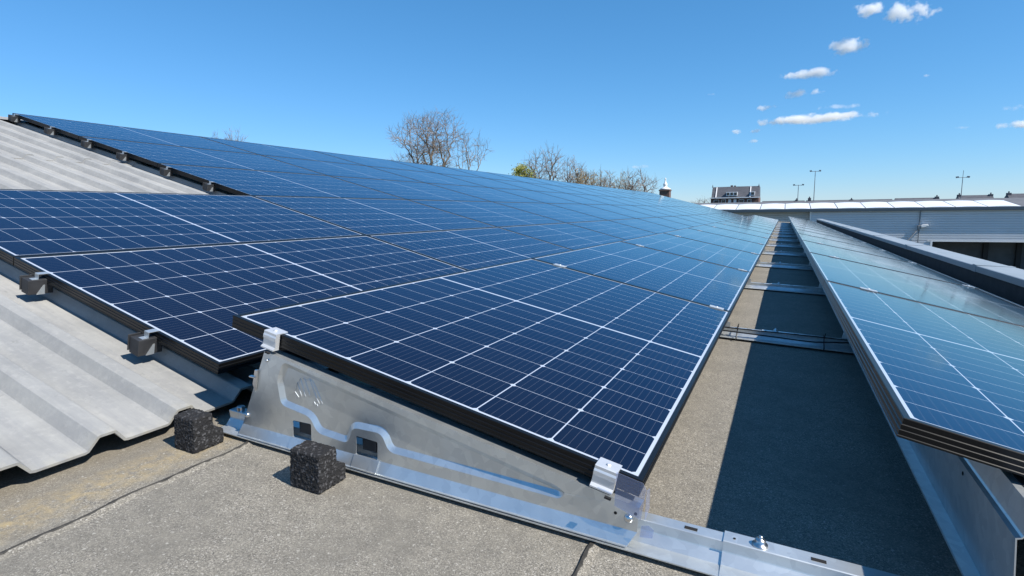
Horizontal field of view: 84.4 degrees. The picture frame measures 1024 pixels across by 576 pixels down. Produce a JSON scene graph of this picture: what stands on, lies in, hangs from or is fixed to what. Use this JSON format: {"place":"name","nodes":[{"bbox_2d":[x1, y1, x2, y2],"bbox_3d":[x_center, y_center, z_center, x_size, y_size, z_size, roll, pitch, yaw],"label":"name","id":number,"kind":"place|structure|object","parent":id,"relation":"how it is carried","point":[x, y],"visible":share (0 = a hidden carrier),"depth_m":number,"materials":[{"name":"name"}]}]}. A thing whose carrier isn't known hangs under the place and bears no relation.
{"place":"outdoors","nodes":[
{"label":"outdoors","id":0,"kind":"place"},
{"bbox_2d":[0,0,1023,202],"label":"sky","id":1,"kind":"structure","parent":0,"point":[887,99],"materials":[{"name":"blue"}]},
{"bbox_2d":[709,185,760,202],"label":"slate roof house","id":2,"kind":"structure","parent":0,"point":[734,194],"depth_m":102.79,"materials":[{"name":"grey brick"}]},
{"bbox_2d":[806,197,891,200],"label":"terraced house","id":3,"kind":"structure","parent":0,"point":[809,199],"depth_m":91.06,"materials":[{"name":"grey brick"}]},
{"bbox_2d":[894,195,939,199],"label":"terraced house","id":4,"kind":"structure","parent":0,"point":[937,197],"depth_m":86.28,"materials":[{"name":"grey brick"}]},
{"bbox_2d":[956,193,993,198],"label":"terraced house","id":5,"kind":"structure","parent":0,"point":[990,195],"depth_m":82.94,"materials":[{"name":"grey brick"}]},
{"bbox_2d":[1004,191,1023,197],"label":"terraced house","id":6,"kind":"structure","parent":0,"point":[1011,195],"depth_m":79.34,"materials":[{"name":"grey brick"}]},
{"label":"ground","id":7,"kind":"structure","parent":0,"visible":0},
{"bbox_2d":[386,106,467,167],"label":"bare tree","id":8,"kind":"object","parent":7,"relation":"on","point":[438,144],"visible":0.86,"depth_m":64.06,"materials":[{"name":"brown plant"}]},
{"bbox_2d":[449,130,491,170],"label":"bare tree","id":9,"kind":"object","parent":7,"relation":"on","point":[466,154],"visible":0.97,"depth_m":62.94,"materials":[{"name":"brown plant"}]},
{"bbox_2d":[508,162,538,178],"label":"leafy tree","id":10,"kind":"object","parent":7,"relation":"on","point":[518,170],"visible":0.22,"depth_m":75.08,"materials":[{"name":"green plant"}]},
{"bbox_2d":[517,144,566,180],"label":"bare tree","id":11,"kind":"object","parent":7,"relation":"on","point":[548,170],"visible":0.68,"depth_m":74.70,"materials":[{"name":"brown plant"}]},
{"bbox_2d":[557,157,585,183],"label":"bare tree","id":12,"kind":"object","parent":7,"relation":"on","point":[567,179],"visible":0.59,"depth_m":74.28,"materials":[{"name":"brown plant"}]},
{"bbox_2d":[569,165,595,184],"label":"bare tree","id":13,"kind":"object","parent":7,"relation":"on","point":[579,178],"visible":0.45,"depth_m":72.86,"materials":[{"name":"brown plant"}]},
{"bbox_2d":[580,170,605,186],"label":"bare tree","id":14,"kind":"object","parent":7,"relation":"on","point":[592,179],"visible":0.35,"depth_m":73.97,"materials":[{"name":"brown plant"}]},
{"bbox_2d":[593,169,617,187],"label":"bare tree","id":15,"kind":"object","parent":7,"relation":"on","point":[607,180],"visible":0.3,"depth_m":71.44,"materials":[{"name":"brown plant"}]},
{"bbox_2d":[612,171,636,189],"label":"bare tree","id":16,"kind":"object","parent":7,"relation":"on","point":[620,182],"visible":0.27,"depth_m":71.49,"materials":[{"name":"brown plant"}]},
{"bbox_2d":[619,169,661,193],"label":"bare tree","id":17,"kind":"object","parent":7,"relation":"on","point":[632,186],"visible":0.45,"depth_m":69.73,"materials":[{"name":"brown plant"}]},
{"bbox_2d":[659,178,671,197],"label":"brick chimney","id":18,"kind":"object","parent":7,"relation":"on","point":[665,190],"visible":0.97,"depth_m":49.05,"materials":[{"name":"brick"}]},
{"bbox_2d":[694,198,1023,269],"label":"metal hall","id":19,"kind":"structure","parent":7,"relation":"on","point":[990,229],"depth_m":50.31,"materials":[{"name":"grey"}]},
{"bbox_2d":[908,224,928,240],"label":"flood light","id":20,"kind":"object","parent":19,"relation":"attached to","point":[920,226],"visible":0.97,"depth_m":49.74,"materials":[{"name":"grey"}]},
{"bbox_2d":[932,242,1023,269],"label":"bay doors","id":21,"kind":"structure","parent":19,"relation":"in","point":[1003,253],"depth_m":50.07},
{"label":"building base","id":22,"kind":"structure","parent":0,"visible":0},
{"bbox_2d":[0,116,328,472],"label":"corrugated roof","id":23,"kind":"structure","parent":22,"relation":"on","point":[78,379],"depth_m":1.62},
{"bbox_2d":[8,113,258,154],"bbox_3d":[-3.792,-1.544,5.845,1.053,0.069,1.910,19,15,22],"label":"solar panel","id":24,"kind":"object","parent":23,"relation":"on","point":[70,128],"visible":0.97,"depth_m":5.58,"materials":[{"name":"glass"}]},
{"bbox_2d":[0,189,363,264],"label":"solar panel","id":25,"kind":"object","parent":23,"relation":"on","point":[41,222],"visible":0.78,"depth_m":2.79,"materials":[{"name":"glass"}]},
{"bbox_2d":[79,136,327,175],"bbox_3d":[-2.867,-1.224,5.444,1.053,0.069,1.910,19,15,22],"label":"solar panel","id":26,"kind":"object","parent":23,"relation":"on","point":[152,154],"visible":0.96,"depth_m":5.17,"materials":[{"name":"glass"}]},
{"bbox_2d":[14,235,465,373],"bbox_3d":[-0.894,-0.029,2.577,1.053,0.069,1.910,19,15,22],"label":"solar panel","id":27,"kind":"object","parent":23,"relation":"on","point":[188,302],"visible":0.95,"depth_m":2.12,"materials":[{"name":"glass"}]},
{"bbox_2d":[157,163,403,198],"bbox_3d":[-1.942,-0.903,5.043,1.053,0.069,1.910,19,15,22],"label":"solar panel","id":28,"kind":"object","parent":23,"relation":"on","point":[250,182],"visible":0.94,"depth_m":4.76,"materials":[{"name":"glass"}]},
{"bbox_2d":[199,136,364,165],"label":"solar panel","id":29,"kind":"object","parent":23,"relation":"on","point":[271,150],"visible":0.61,"depth_m":7.40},
{"bbox_2d":[262,155,424,182],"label":"solar panel","id":30,"kind":"object","parent":23,"relation":"on","point":[341,169],"visible":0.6,"depth_m":6.99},
{"bbox_2d":[252,195,495,234],"bbox_3d":[-1.001,-0.602,4.663,1.053,0.033,1.854,19,15,22],"label":"solar panel","id":31,"kind":"object","parent":23,"relation":"on","point":[366,216],"visible":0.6,"depth_m":4.44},
{"bbox_2d":[316,151,434,172],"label":"solar panel","id":32,"kind":"object","parent":23,"relation":"on","point":[373,162],"visible":0.59,"depth_m":9.10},
{"bbox_2d":[331,176,491,201],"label":"solar panel","id":33,"kind":"object","parent":23,"relation":"on","point":[407,190],"visible":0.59,"depth_m":6.58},
{"bbox_2d":[369,166,485,186],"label":"solar panel","id":34,"kind":"object","parent":23,"relation":"on","point":[430,177],"visible":0.63,"depth_m":8.68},
{"bbox_2d":[391,160,483,177],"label":"solar panel","id":35,"kind":"object","parent":23,"relation":"on","point":[439,169],"visible":0.68,"depth_m":10.78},
{"bbox_2d":[367,227,571,269],"bbox_3d":[-0.076,-0.281,4.262,1.053,0.033,1.854,19,15,22],"label":"solar panel","id":36,"kind":"object","parent":23,"relation":"on","point":[469,249],"visible":0.49,"depth_m":4.08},
{"bbox_2d":[447,167,521,181],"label":"solar panel","id":37,"kind":"object","parent":23,"relation":"on","point":[486,175],"visible":0.66,"depth_m":12.46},
{"bbox_2d":[438,173,532,190],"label":"solar panel","id":38,"kind":"object","parent":23,"relation":"on","point":[487,182],"visible":0.66,"depth_m":10.38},
{"bbox_2d":[428,183,543,202],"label":"solar panel","id":39,"kind":"object","parent":23,"relation":"on","point":[490,194],"visible":0.65,"depth_m":8.28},
{"bbox_2d":[410,200,564,226],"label":"solar panel","id":40,"kind":"object","parent":23,"relation":"on","point":[495,214],"visible":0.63,"depth_m":6.17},
{"bbox_2d":[488,172,550,184],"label":"solar panel","id":41,"kind":"object","parent":23,"relation":"on","point":[522,179],"visible":0.69,"depth_m":14.14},
{"bbox_2d":[491,179,563,192],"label":"solar panel","id":42,"kind":"object","parent":23,"relation":"on","point":[525,185],"visible":0.55,"depth_m":12.06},
{"bbox_2d":[493,188,580,203],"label":"solar panel","id":43,"kind":"object","parent":23,"relation":"on","point":[539,196],"visible":0.59,"depth_m":9.97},
{"bbox_2d":[520,176,575,187],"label":"solar panel","id":44,"kind":"object","parent":23,"relation":"on","point":[549,182],"visible":0.65,"depth_m":15.81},
{"bbox_2d":[495,202,605,222],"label":"solar panel","id":45,"kind":"object","parent":23,"relation":"on","point":[565,215],"visible":0.66,"depth_m":7.87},
{"bbox_2d":[526,182,588,194],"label":"solar panel","id":46,"kind":"object","parent":23,"relation":"on","point":[557,188],"visible":0.63,"depth_m":13.73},
{"bbox_2d":[499,223,624,249],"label":"solar panel","id":47,"kind":"object","parent":23,"relation":"on","point":[569,236],"visible":0.46,"depth_m":5.82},
{"bbox_2d":[549,180,594,189],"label":"solar panel","id":48,"kind":"object","parent":23,"relation":"on","point":[572,185],"visible":0.67,"depth_m":17.49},
{"bbox_2d":[536,191,608,204],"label":"solar panel","id":49,"kind":"object","parent":23,"relation":"on","point":[574,198],"visible":0.61,"depth_m":11.67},
{"bbox_2d":[558,186,606,195],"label":"solar panel","id":50,"kind":"object","parent":23,"relation":"on","point":[584,191],"visible":0.66,"depth_m":15.40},
{"bbox_2d":[568,182,608,190],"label":"solar panel","id":51,"kind":"object","parent":23,"relation":"on","point":[591,187],"visible":0.58,"depth_m":19.19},
{"bbox_2d":[548,203,635,219],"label":"solar panel","id":52,"kind":"object","parent":23,"relation":"on","point":[595,211],"visible":0.64,"depth_m":9.55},
{"bbox_2d":[567,193,627,204],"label":"solar panel","id":53,"kind":"object","parent":23,"relation":"on","point":[602,200],"visible":0.62,"depth_m":13.33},
{"bbox_2d":[580,188,626,197],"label":"solar panel","id":54,"kind":"object","parent":23,"relation":"on","point":[604,193],"visible":0.59,"depth_m":17.08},
{"bbox_2d":[589,185,623,192],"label":"solar panel","id":55,"kind":"object","parent":23,"relation":"on","point":[605,188],"visible":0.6,"depth_m":20.82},
{"bbox_2d":[569,220,656,239],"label":"solar panel","id":56,"kind":"object","parent":23,"relation":"on","point":[616,229],"visible":0.5,"depth_m":7.52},
{"bbox_2d":[600,186,634,193],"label":"solar panel","id":57,"kind":"object","parent":23,"relation":"on","point":[618,190],"visible":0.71,"depth_m":22.49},
{"bbox_2d":[593,195,645,205],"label":"solar panel","id":58,"kind":"object","parent":23,"relation":"on","point":[620,200],"visible":0.59,"depth_m":15.02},
{"bbox_2d":[599,190,639,198],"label":"solar panel","id":59,"kind":"object","parent":23,"relation":"on","point":[619,194],"visible":0.66,"depth_m":18.73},
{"bbox_2d":[585,204,654,217],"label":"solar panel","id":60,"kind":"object","parent":23,"relation":"on","point":[623,211],"visible":0.66,"depth_m":11.23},
{"bbox_2d":[612,191,651,199],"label":"solar panel","id":61,"kind":"object","parent":23,"relation":"on","point":[632,195],"visible":0.59,"depth_m":20.40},
{"bbox_2d":[615,197,657,205],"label":"solar panel","id":62,"kind":"object","parent":23,"relation":"on","point":[637,201],"visible":0.59,"depth_m":16.67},
{"bbox_2d":[613,205,669,216],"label":"solar panel","id":63,"kind":"object","parent":23,"relation":"on","point":[643,211],"visible":0.62,"depth_m":12.92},
{"bbox_2d":[609,218,677,233],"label":"solar panel","id":64,"kind":"object","parent":23,"relation":"on","point":[647,225],"visible":0.5,"depth_m":9.21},
{"bbox_2d":[628,193,658,199],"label":"solar panel","id":65,"kind":"object","parent":23,"relation":"on","point":[644,196],"visible":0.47,"depth_m":22.06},
{"bbox_2d":[631,198,667,205],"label":"solar panel","id":66,"kind":"object","parent":23,"relation":"on","point":[650,202],"visible":0.52,"depth_m":18.36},
{"bbox_2d":[632,205,684,215],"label":"solar panel","id":67,"kind":"object","parent":23,"relation":"on","point":[660,211],"visible":0.66,"depth_m":14.58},
{"bbox_2d":[644,199,679,206],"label":"solar panel","id":68,"kind":"object","parent":23,"relation":"on","point":[661,202],"visible":0.61,"depth_m":20.09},
{"bbox_2d":[637,217,692,229],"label":"solar panel","id":69,"kind":"object","parent":23,"relation":"on","point":[667,223],"visible":0.5,"depth_m":10.89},
{"bbox_2d":[650,206,692,214],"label":"solar panel","id":70,"kind":"object","parent":23,"relation":"on","point":[672,210],"visible":0.58,"depth_m":16.31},
{"bbox_2d":[656,200,686,206],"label":"solar panel","id":71,"kind":"object","parent":23,"relation":"on","point":[671,203],"visible":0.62,"depth_m":21.75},
{"bbox_2d":[662,206,700,214],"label":"solar panel","id":72,"kind":"object","parent":23,"relation":"on","point":[682,210],"visible":0.61,"depth_m":17.94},
{"bbox_2d":[659,216,704,226],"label":"solar panel","id":73,"kind":"object","parent":23,"relation":"on","point":[682,221],"visible":0.47,"depth_m":12.57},
{"bbox_2d":[672,206,707,213],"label":"solar panel","id":74,"kind":"object","parent":23,"relation":"on","point":[691,210],"visible":0.67,"depth_m":19.62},
{"bbox_2d":[674,216,711,223],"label":"solar panel","id":75,"kind":"object","parent":23,"relation":"on","point":[695,220],"visible":0.49,"depth_m":14.25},
{"bbox_2d":[684,207,714,213],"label":"solar panel","id":76,"kind":"object","parent":23,"relation":"on","point":[699,210],"visible":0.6,"depth_m":21.37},
{"bbox_2d":[685,215,720,222],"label":"solar panel","id":77,"kind":"object","parent":23,"relation":"on","point":[705,219],"visible":0.52,"depth_m":15.94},
{"bbox_2d":[697,214,725,220],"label":"solar panel","id":78,"kind":"object","parent":23,"relation":"on","point":[709,217],"visible":0.45,"depth_m":17.62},
{"bbox_2d":[703,214,730,219],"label":"solar panel","id":79,"kind":"object","parent":23,"relation":"on","point":[715,216],"visible":0.49,"depth_m":19.27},
{"bbox_2d":[0,222,1023,575],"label":"flat roof","id":80,"kind":"structure","parent":22,"relation":"on","point":[792,446],"depth_m":1.16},
{"bbox_2d":[174,408,223,453],"bbox_3d":[-0.765,0.344,1.380,0.076,0.088,0.085,6,10,25],"label":"rubber pad","id":81,"kind":"object","parent":80,"relation":"on","point":[196,430],"visible":1,"depth_m":1.35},
{"bbox_2d":[290,440,345,494],"bbox_3d":[-0.418,0.379,1.218,0.087,0.088,0.085,6,10,25],"label":"rubber pad","id":82,"kind":"object","parent":80,"relation":"on","point":[317,468],"visible":1,"depth_m":1.19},
{"bbox_2d":[221,405,899,575],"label":"base rail","id":83,"kind":"object","parent":80,"relation":"on","point":[707,551],"visible":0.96,"depth_m":0.98,"materials":[{"name":"metal"}]},
{"bbox_2d":[237,327,643,547],"bbox_3d":[-0.210,0.276,1.197,1.035,0.279,0.058,6,10,25],"label":"panel support","id":84,"kind":"object","parent":83,"relation":"on","point":[410,444],"visible":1,"depth_m":1.19,"materials":[{"name":"metal"}]},
{"bbox_2d":[232,258,730,496],"bbox_3d":[0.168,0.105,2.049,1.053,0.049,1.877,16,14,23],"label":"solar panel","id":85,"kind":"object","parent":84,"relation":"on","point":[578,371],"visible":1,"depth_m":1.51,"materials":[{"name":"glass"}]},
{"bbox_2d":[772,230,795,233],"bbox_3d":[6.849,-1.479,14.253,2.420,0.210,0.124,6,10,25],"label":"base rail","id":86,"kind":"object","parent":80,"relation":"on","point":[782,232],"visible":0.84,"depth_m":14.22,"materials":[{"name":"silver metal"}]},
{"bbox_2d":[726,220,773,230],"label":"solar panel","id":87,"kind":"object","parent":86,"relation":"on","point":[754,225],"visible":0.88,"depth_m":13.68,"materials":[{"name":"glass"}]},
{"bbox_2d":[791,222,843,233],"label":"solar panel","id":88,"kind":"object","parent":86,"relation":"on","point":[815,227],"visible":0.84,"depth_m":13.17,"materials":[{"name":"glass"}]},
{"bbox_2d":[774,228,793,231],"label":"base rail","id":89,"kind":"object","parent":80,"relation":"on","point":[783,230],"visible":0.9,"depth_m":15.92,"materials":[{"name":"silver metal"}]},
{"bbox_2d":[731,219,774,227],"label":"solar panel","id":90,"kind":"object","parent":89,"relation":"on","point":[746,221],"visible":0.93,"depth_m":15.33,"materials":[{"name":"glass"}]},
{"bbox_2d":[737,218,775,225],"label":"solar panel","id":91,"kind":"object","parent":89,"relation":"on","point":[757,221],"visible":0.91,"depth_m":16.97,"materials":[{"name":"glass"}]},
{"bbox_2d":[790,221,833,229],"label":"solar panel","id":92,"kind":"object","parent":89,"relation":"on","point":[812,225],"visible":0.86,"depth_m":14.93,"materials":[{"name":"glass"}]},
{"bbox_2d":[756,259,812,269],"bbox_3d":[2.839,-0.320,5.933,2.420,0.210,0.124,6,10,25],"label":"base rail","id":93,"kind":"object","parent":80,"relation":"on","point":[786,265],"visible":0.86,"depth_m":5.91,"materials":[{"name":"silver metal"}]},
{"bbox_2d":[622,233,759,275],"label":"solar panel","id":94,"kind":"object","parent":93,"relation":"on","point":[708,252],"visible":0.92,"depth_m":5.19,"materials":[{"name":"glass"}]},
{"bbox_2d":[801,240,978,288],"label":"solar panel","id":95,"kind":"object","parent":93,"relation":"on","point":[874,260],"visible":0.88,"depth_m":4.63,"materials":[{"name":"glass"}]},
{"bbox_2d":[762,248,806,256],"bbox_3d":[3.641,-0.552,7.597,2.420,0.210,0.124,6,10,25],"label":"base rail","id":96,"kind":"object","parent":80,"relation":"on","point":[781,252],"visible":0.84,"depth_m":7.58,"materials":[{"name":"silver metal"}]},
{"bbox_2d":[664,228,764,255],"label":"solar panel","id":97,"kind":"object","parent":96,"relation":"on","point":[725,241],"visible":0.88,"depth_m":6.91,"materials":[{"name":"glass"}]},
{"bbox_2d":[797,233,917,263],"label":"solar panel","id":98,"kind":"object","parent":96,"relation":"on","point":[863,249],"visible":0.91,"depth_m":6.37,"materials":[{"name":"glass"}]},
{"bbox_2d":[766,242,802,247],"bbox_3d":[4.443,-0.784,9.261,2.420,0.210,0.124,6,10,25],"label":"base rail","id":99,"kind":"object","parent":80,"relation":"on","point":[785,245],"visible":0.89,"depth_m":9.23,"materials":[{"name":"silver metal"}]},
{"bbox_2d":[690,225,768,245],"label":"solar panel","id":100,"kind":"object","parent":99,"relation":"on","point":[734,234],"visible":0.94,"depth_m":8.61,"materials":[{"name":"glass"}]},
{"bbox_2d":[795,229,885,250],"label":"solar panel","id":101,"kind":"object","parent":99,"relation":"on","point":[805,232],"visible":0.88,"depth_m":8.06,"materials":[{"name":"glass"}]},
{"bbox_2d":[769,237,799,241],"bbox_3d":[5.245,-1.016,10.925,2.420,0.210,0.124,6,10,25],"label":"base rail","id":102,"kind":"object","parent":80,"relation":"on","point":[782,239],"visible":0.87,"depth_m":10.91,"materials":[{"name":"silver metal"}]},
{"bbox_2d":[705,223,770,237],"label":"solar panel","id":103,"kind":"object","parent":102,"relation":"on","point":[742,230],"visible":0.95,"depth_m":10.30,"materials":[{"name":"glass"}]},
{"bbox_2d":[793,226,865,242],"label":"solar panel","id":104,"kind":"object","parent":102,"relation":"on","point":[824,233],"visible":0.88,"depth_m":9.77,"materials":[{"name":"glass"}]},
{"bbox_2d":[771,233,797,237],"bbox_3d":[6.047,-1.247,12.589,2.420,0.210,0.124,6,10,25],"label":"base rail","id":105,"kind":"object","parent":80,"relation":"on","point":[782,235],"visible":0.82,"depth_m":12.57,"materials":[{"name":"silver metal"}]},
{"bbox_2d":[716,221,772,233],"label":"solar panel","id":106,"kind":"object","parent":105,"relation":"on","point":[746,227],"visible":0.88,"depth_m":11.98,"materials":[{"name":"glass"}]},
{"bbox_2d":[792,224,853,237],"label":"solar panel","id":107,"kind":"object","parent":105,"relation":"on","point":[842,234],"visible":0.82,"depth_m":11.43,"materials":[{"name":"glass"}]},
{"bbox_2d":[745,279,825,294],"bbox_3d":[2.037,-0.089,4.269,2.420,0.210,0.124,6,10,25],"label":"base rail","id":108,"kind":"object","parent":80,"relation":"on","point":[789,288],"visible":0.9,"depth_m":4.24,"materials":[{"name":"silver metal"}]},
{"bbox_2d":[532,241,750,316],"bbox_3d":[0.970,-0.127,3.713,1.053,0.049,1.877,16,14,23],"label":"solar panel","id":109,"kind":"object","parent":108,"relation":"on","point":[689,279],"visible":0.91,"depth_m":3.43,"materials":[{"name":"glass"}]},
{"bbox_2d":[807,252,1023,325],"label":"solar panel","id":110,"kind":"object","parent":108,"relation":"on","point":[969,299],"visible":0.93,"depth_m":2.96,"materials":[{"name":"glass"}]},
{"bbox_2d":[720,321,853,352],"bbox_3d":[1.235,0.143,2.605,2.420,0.210,0.124,6,10,25],"label":"base rail","id":111,"kind":"object","parent":80,"relation":"on","point":[842,347],"visible":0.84,"depth_m":2.58,"materials":[{"name":"metal"}]},
{"bbox_2d":[723,324,848,349],"bbox_3d":[1.215,0.214,2.601,0.641,0.067,0.120,6,10,25],"label":"cable bundle","id":112,"kind":"object","parent":111,"relation":"attached to","point":[823,342],"visible":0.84,"depth_m":2.56,"materials":[{"name":"black"}]},
{"bbox_2d":[822,280,1023,476],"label":"solar panel","id":113,"kind":"object","parent":111,"relation":"on","point":[950,381],"visible":1,"depth_m":1.21,"materials":[{"name":"glass"}]},
{"bbox_2d":[847,338,1023,575],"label":"wind deflector","id":114,"kind":"object","parent":113,"relation":"attached to","point":[976,509],"visible":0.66,"depth_m":0.91,"materials":[{"name":"metal"}]},
{"bbox_2d":[816,219,1023,305],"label":"parapet","id":115,"kind":"structure","parent":22,"relation":"on","point":[1006,282],"depth_m":5.41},
{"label":"base rail","id":116,"kind":"object","parent":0,"visible":0},
{"bbox_2d":[742,217,776,224],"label":"solar panel","id":117,"kind":"object","parent":116,"relation":"on","point":[759,220],"visible":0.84,"depth_m":18.73,"materials":[{"name":"glass"}]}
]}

